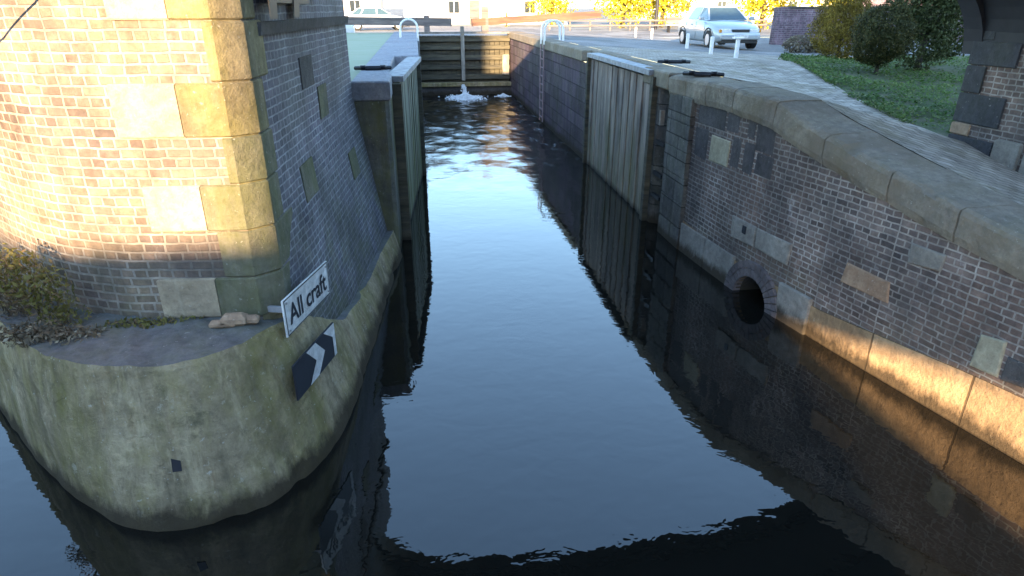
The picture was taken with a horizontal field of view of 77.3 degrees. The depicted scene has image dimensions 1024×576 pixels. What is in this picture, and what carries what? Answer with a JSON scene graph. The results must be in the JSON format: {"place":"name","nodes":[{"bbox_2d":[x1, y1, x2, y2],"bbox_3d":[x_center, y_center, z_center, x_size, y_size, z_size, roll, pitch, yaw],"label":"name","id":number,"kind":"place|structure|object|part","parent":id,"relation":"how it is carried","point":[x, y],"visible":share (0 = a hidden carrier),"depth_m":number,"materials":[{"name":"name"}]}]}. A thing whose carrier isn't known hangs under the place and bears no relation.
{"place":"outdoors","nodes":[
{"label":"outdoors","id":0,"kind":"place"},
{"bbox_2d":[346,32,393,80],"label":"ground","id":1,"kind":"structure","parent":0,"point":[363,48],"depth_m":18.33,"materials":[{"name":"green concrete"}]},
{"bbox_2d":[0,94,1023,575],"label":"water","id":2,"kind":"structure","parent":0,"point":[574,366],"depth_m":5.93,"materials":[{"name":"blue liquid"}]},
{"bbox_2d":[0,0,401,531],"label":"bridge pier","id":3,"kind":"structure","parent":2,"relation":"in","point":[207,159],"depth_m":5.06,"materials":[{"name":"brick"}]},
{"bbox_2d":[0,250,35,318],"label":"weed plant","id":4,"kind":"object","parent":3,"relation":"on","point":[6,300],"visible":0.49,"depth_m":5.47,"materials":[{"name":"green plant"}]},
{"bbox_2d":[0,243,92,325],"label":"weed plant","id":5,"kind":"object","parent":3,"relation":"on","point":[37,278],"visible":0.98,"depth_m":5.22,"materials":[{"name":"green plant"}]},
{"bbox_2d":[0,319,105,348],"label":"weed plant","id":6,"kind":"object","parent":3,"relation":"on","point":[62,332],"visible":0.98,"depth_m":5.04,"materials":[{"name":"plant"}]},
{"bbox_2d":[96,314,203,328],"bbox_3d":[-3.007,0.283,5.314,0.856,0.112,0.182,-3,24,-7],"label":"weed plant","id":7,"kind":"object","parent":3,"relation":"on","point":[138,320],"visible":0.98,"depth_m":5.29,"materials":[{"name":"green plant"}]},
{"bbox_2d":[209,312,259,327],"bbox_3d":[-2.292,0.259,5.283,0.380,0.110,0.112,-3,24,-7],"label":"loose stone","id":8,"kind":"object","parent":3,"relation":"on","point":[228,320],"visible":1,"depth_m":5.24,"materials":[{"name":"beige stone"}]},
{"bbox_2d":[267,261,329,337],"bbox_3d":[-1.920,0.073,5.697,0.246,0.330,0.922,3,24,7],"label":"craft sign","id":9,"kind":"object","parent":3,"relation":"attached to","point":[304,299],"visible":0.99,"depth_m":5.60,"materials":[{"name":"white metal"}]},
{"bbox_2d":[291,322,336,400],"bbox_3d":[-1.817,0.624,5.659,0.199,0.330,0.813,3,24,8],"label":"chevron sign","id":10,"kind":"object","parent":3,"relation":"attached to","point":[310,364],"visible":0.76,"depth_m":5.59,"materials":[{"name":"black metal"}]},
{"bbox_2d":[268,0,1023,53],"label":"arched bridge","id":11,"kind":"structure","parent":3,"relation":"on","point":[1004,19],"depth_m":7.84,"materials":[{"name":"paint"}]},
{"bbox_2d":[351,32,418,249],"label":"lock wall","id":12,"kind":"structure","parent":2,"relation":"in","point":[372,93],"depth_m":9.85,"materials":[{"name":"stone"}]},
{"bbox_2d":[354,65,391,69],"bbox_3d":[-2.413,-3.819,11.098,0.650,0.090,0.226,-5,24,-11],"label":"gate anchor","id":13,"kind":"object","parent":12,"relation":"on","point":[365,67],"visible":1,"depth_m":11.05,"materials":[{"name":"black metal"}]},
{"bbox_2d":[345,15,464,81],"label":"lock gate","id":14,"kind":"structure","parent":12,"relation":"attached to","point":[445,44],"depth_m":29.05,"materials":[{"name":"brown wood"}]},
{"bbox_2d":[389,57,425,239],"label":"lock gate","id":15,"kind":"structure","parent":12,"relation":"attached to","point":[408,117],"depth_m":12.05,"materials":[{"name":"grey wood"}]},
{"bbox_2d":[399,18,422,102],"bbox_3d":[-3.769,-8.306,23.895,0.704,3.265,0.630,-3,24,-7],"label":"ladder","id":16,"kind":"object","parent":12,"relation":"attached to","point":[402,21],"visible":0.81,"depth_m":23.13,"materials":[{"name":"white metal"}]},
{"bbox_2d":[438,84,486,101],"bbox_3d":[-2.054,-8.755,28.612,2.099,0.517,2.620,-19,30,-36],"label":"foam","id":17,"kind":"object","parent":2,"relation":"on","point":[464,96],"visible":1,"depth_m":28.38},
{"bbox_2d":[421,41,510,95],"bbox_3d":[-2.209,-9.942,29.835,4.260,2.900,1.150,-3,24,-7],"label":"gate cill","id":18,"kind":"object","parent":2,"relation":"in","point":[472,88],"visible":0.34,"depth_m":29.64,"materials":[{"name":"wood"}]},
{"bbox_2d":[507,31,697,228],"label":"lock wall","id":19,"kind":"structure","parent":2,"relation":"in","point":[564,88],"depth_m":18.58,"materials":[{"name":"stone"}]},
{"bbox_2d":[464,7,600,81],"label":"lock gate","id":20,"kind":"structure","parent":19,"relation":"attached to","point":[476,70],"depth_m":29.44,"materials":[{"name":"wood"}]},
{"bbox_2d":[539,19,563,121],"bbox_3d":[1.335,-7.336,21.676,0.704,3.265,0.630,-3,24,-7],"label":"ladder","id":21,"kind":"object","parent":19,"relation":"attached to","point":[557,22],"visible":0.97,"depth_m":21.40,"materials":[{"name":"white metal"}]},
{"bbox_2d":[582,53,657,220],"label":"lock gate","id":22,"kind":"structure","parent":19,"relation":"attached to","point":[620,105],"depth_m":13.45,"materials":[{"name":"grey wood"}]},
{"bbox_2d":[657,74,1023,463],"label":"wing wall","id":23,"kind":"structure","parent":2,"relation":"in","point":[896,266],"depth_m":7.03,"materials":[{"name":"brown brick"}]},
{"bbox_2d":[683,70,724,76],"bbox_3d":[3.003,-3.371,10.074,0.652,0.089,0.227,9,25,20],"label":"gate anchor","id":24,"kind":"object","parent":23,"relation":"on","point":[702,74],"visible":1,"depth_m":10.01,"materials":[{"name":"black metal"}]},
{"bbox_2d":[384,0,698,71],"label":"sky","id":25,"kind":"structure","parent":0,"point":[388,4],"materials":[{"name":"white"}]},
{"bbox_2d":[355,9,771,37],"bbox_3d":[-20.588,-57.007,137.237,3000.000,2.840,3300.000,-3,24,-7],"label":"ground","id":26,"kind":"structure","parent":0,"point":[658,32],"depth_m":44.19,"materials":[{"name":"concrete"}]},
{"bbox_2d":[346,25,354,32],"bbox_3d":[-7.883,-12.273,30.684,0.650,0.610,0.600,-3,24,-7],"label":"white box","id":27,"kind":"object","parent":26,"relation":"on","point":[350,28],"visible":0.26,"depth_m":30.39,"materials":[{"name":"paint"}]},
{"bbox_2d":[343,0,383,14],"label":"house","id":28,"kind":"structure","parent":26,"relation":"on","point":[350,6],"depth_m":59.16,"materials":[{"name":"stone"}]},
{"bbox_2d":[348,0,360,12],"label":"window","id":29,"kind":"structure","parent":28,"relation":"in","point":[353,4],"depth_m":59.03,"materials":[{"name":"white paint"}]},
{"bbox_2d":[345,8,409,30],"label":"parked car","id":30,"kind":"object","parent":26,"relation":"on","point":[368,12],"visible":0.26,"depth_m":41.76,"materials":[{"name":"white paint"}]},
{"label":"side window","id":31,"kind":"part","parent":30,"relation":"part of","materials":[{"name":"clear glass"}]},
{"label":"side window","id":32,"kind":"part","parent":30,"relation":"part of","materials":[{"name":"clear glass"}]},
{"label":"side window","id":33,"kind":"part","parent":30,"relation":"part of","materials":[{"name":"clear glass"}]},
{"bbox_2d":[403,0,555,24],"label":"house","id":34,"kind":"structure","parent":26,"relation":"on","point":[461,12],"depth_m":56.87,"materials":[{"name":"stone"}]},
{"bbox_2d":[447,0,459,13],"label":"window","id":35,"kind":"structure","parent":34,"relation":"in","point":[453,5],"depth_m":56.59,"materials":[{"name":"grey glass"}]},
{"bbox_2d":[469,0,479,24],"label":"door","id":36,"kind":"structure","parent":34,"relation":"in","point":[473,4],"depth_m":56.93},
{"bbox_2d":[524,0,535,13],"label":"window","id":37,"kind":"structure","parent":34,"relation":"in","point":[526,11],"depth_m":57.48,"materials":[{"name":"white paint"}]},
{"bbox_2d":[497,0,515,26],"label":"tree","id":38,"kind":"object","parent":26,"relation":"on","point":[500,9],"visible":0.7,"depth_m":49.85,"materials":[{"name":"yellow plant"}]},
{"bbox_2d":[526,0,578,24],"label":"tree","id":39,"kind":"object","parent":26,"relation":"on","point":[560,5],"visible":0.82,"depth_m":51.70,"materials":[{"name":"yellow plant"}]},
{"bbox_2d":[589,0,659,27],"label":"tree","id":40,"kind":"object","parent":26,"relation":"on","point":[620,5],"visible":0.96,"depth_m":46.77,"materials":[{"name":"yellow plant"}]},
{"bbox_2d":[654,0,658,28],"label":"pole","id":41,"kind":"object","parent":26,"relation":"on","point":[656,12],"visible":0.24,"depth_m":43.87,"materials":[{"name":"paint"}]},
{"bbox_2d":[547,19,767,30],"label":"rail fence","id":42,"kind":"object","parent":26,"relation":"on","point":[650,25],"visible":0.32,"depth_m":41.96,"materials":[{"name":"white metal"}]},
{"bbox_2d":[632,0,697,26],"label":"tree","id":43,"kind":"object","parent":26,"relation":"on","point":[664,5],"visible":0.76,"depth_m":48.18,"materials":[{"name":"yellow plant"}]},
{"bbox_2d":[636,0,831,21],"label":"house","id":44,"kind":"structure","parent":26,"relation":"on","point":[714,3],"depth_m":67.39,"materials":[{"name":"stone"}]},
{"bbox_2d":[717,0,726,6],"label":"window","id":45,"kind":"structure","parent":44,"relation":"in","point":[720,3],"depth_m":67.30,"materials":[{"name":"white paint"}]},
{"bbox_2d":[727,0,799,28],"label":"tree","id":46,"kind":"object","parent":26,"relation":"on","point":[755,6],"visible":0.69,"depth_m":45.15,"materials":[{"name":"yellow plant"}]},
{"bbox_2d":[799,0,852,5],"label":"tree","id":47,"kind":"object","parent":26,"relation":"on","point":[810,1],"visible":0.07,"depth_m":38.25,"materials":[{"name":"yellow plant"}]},
{"bbox_2d":[666,17,685,32],"bbox_3d":[10.058,-15.903,38.669,1.400,0.860,0.450,-3,24,-7],"label":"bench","id":48,"kind":"object","parent":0,"point":[673,19],"visible":0.51,"depth_m":38.68,"materials":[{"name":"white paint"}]},
{"bbox_2d":[516,30,969,56],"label":"yard","id":49,"kind":"structure","parent":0,"point":[763,46],"depth_m":23.23,"materials":[{"name":"concrete"}]},
{"bbox_2d":[685,33,689,48],"bbox_3d":[5.600,-7.861,20.439,0.080,0.500,0.080,-3,24,-7],"label":"white post","id":50,"kind":"object","parent":49,"relation":"on","point":[687,40],"visible":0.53,"depth_m":20.40,"materials":[{"name":"paint"}]},
{"bbox_2d":[678,6,760,48],"bbox_3d":[7.614,-9.652,23.657,2.000,1.379,4.330,-2,24,-4],"label":"parked car","id":51,"kind":"object","parent":49,"relation":"on","point":[721,25],"visible":0.97,"depth_m":22.75,"materials":[{"name":"silver metal"}]},
{"bbox_3d":[6.892,-10.287,23.958,0.213,0.423,1.034,-2,24,-4],"label":"side window","id":52,"kind":"part","parent":51,"relation":"part of","materials":[{"name":"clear glass"}]},
{"bbox_3d":[6.995,-9.885,23.041,0.235,0.415,0.876,-2,24,-4],"label":"side window","id":53,"kind":"part","parent":51,"relation":"part of","materials":[{"name":"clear glass"}]},
{"bbox_2d":[781,34,835,52],"bbox_3d":[9.878,-8.047,21.281,1.827,0.731,0.948,3,24,7],"label":"shrub","id":54,"kind":"object","parent":49,"relation":"on","point":[793,39],"visible":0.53,"depth_m":21.08,"materials":[{"name":"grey plant"}]},
{"bbox_2d":[769,6,893,44],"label":"garden wall","id":55,"kind":"structure","parent":49,"relation":"on","point":[788,22],"depth_m":25.77,"materials":[{"name":"brick"}]},
{"bbox_2d":[863,0,963,40],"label":"garden wall","id":56,"kind":"structure","parent":49,"relation":"on","point":[875,2],"depth_m":28.59,"materials":[{"name":"brick"}]},
{"bbox_2d":[587,46,1023,205],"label":"path","id":57,"kind":"structure","parent":0,"point":[966,160],"depth_m":10.28,"materials":[{"name":"grey concrete"}]},
{"bbox_2d":[657,59,690,63],"bbox_3d":[3.188,-4.440,12.556,0.651,0.089,0.226,2,24,5],"label":"gate anchor","id":58,"kind":"object","parent":57,"relation":"on","point":[681,61],"visible":0.98,"depth_m":12.51,"materials":[{"name":"black metal"}]},
{"bbox_2d":[709,36,714,53],"bbox_3d":[5.410,-6.548,17.348,0.080,0.500,0.080,-3,24,-7],"label":"white post","id":59,"kind":"object","parent":57,"relation":"on","point":[712,38],"visible":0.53,"depth_m":17.31,"materials":[{"name":"paint"}]},
{"bbox_2d":[732,37,744,57],"bbox_3d":[5.687,-6.050,16.175,0.260,0.540,0.140,-3,24,-7],"label":"white post","id":60,"kind":"object","parent":57,"relation":"on","point":[737,46],"visible":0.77,"depth_m":16.12,"materials":[{"name":"paint"}]},
{"bbox_2d":[785,56,970,136],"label":"grass bank","id":61,"kind":"structure","parent":0,"point":[923,120],"depth_m":12.50,"materials":[{"name":"plant"}]},
{"bbox_2d":[805,0,871,59],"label":"golden bush","id":62,"kind":"object","parent":61,"relation":"on","point":[843,10],"visible":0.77,"depth_m":18.12,"materials":[{"name":"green plant"}]},
{"bbox_2d":[778,52,968,132],"bbox_3d":[9.902,-4.815,14.467,6.741,0.537,13.672,5,24,11],"label":"ground cover","id":63,"kind":"object","parent":61,"relation":"on","point":[817,71],"visible":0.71,"depth_m":12.74,"materials":[{"name":"green plant"}]},
{"bbox_2d":[848,0,921,74],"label":"round bush","id":64,"kind":"object","parent":61,"relation":"on","point":[896,39],"visible":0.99,"depth_m":13.63,"materials":[{"name":"green plant"}]},
{"bbox_2d":[885,0,964,71],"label":"laurel","id":65,"kind":"object","parent":61,"relation":"on","point":[932,17],"visible":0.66,"depth_m":14.51,"materials":[{"name":"green plant"}]},
{"bbox_2d":[943,31,1023,179],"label":"bridge abutment","id":66,"kind":"object","parent":61,"relation":"on","point":[988,117],"visible":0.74,"depth_m":8.00,"materials":[{"name":"brown brick"}]}
]}

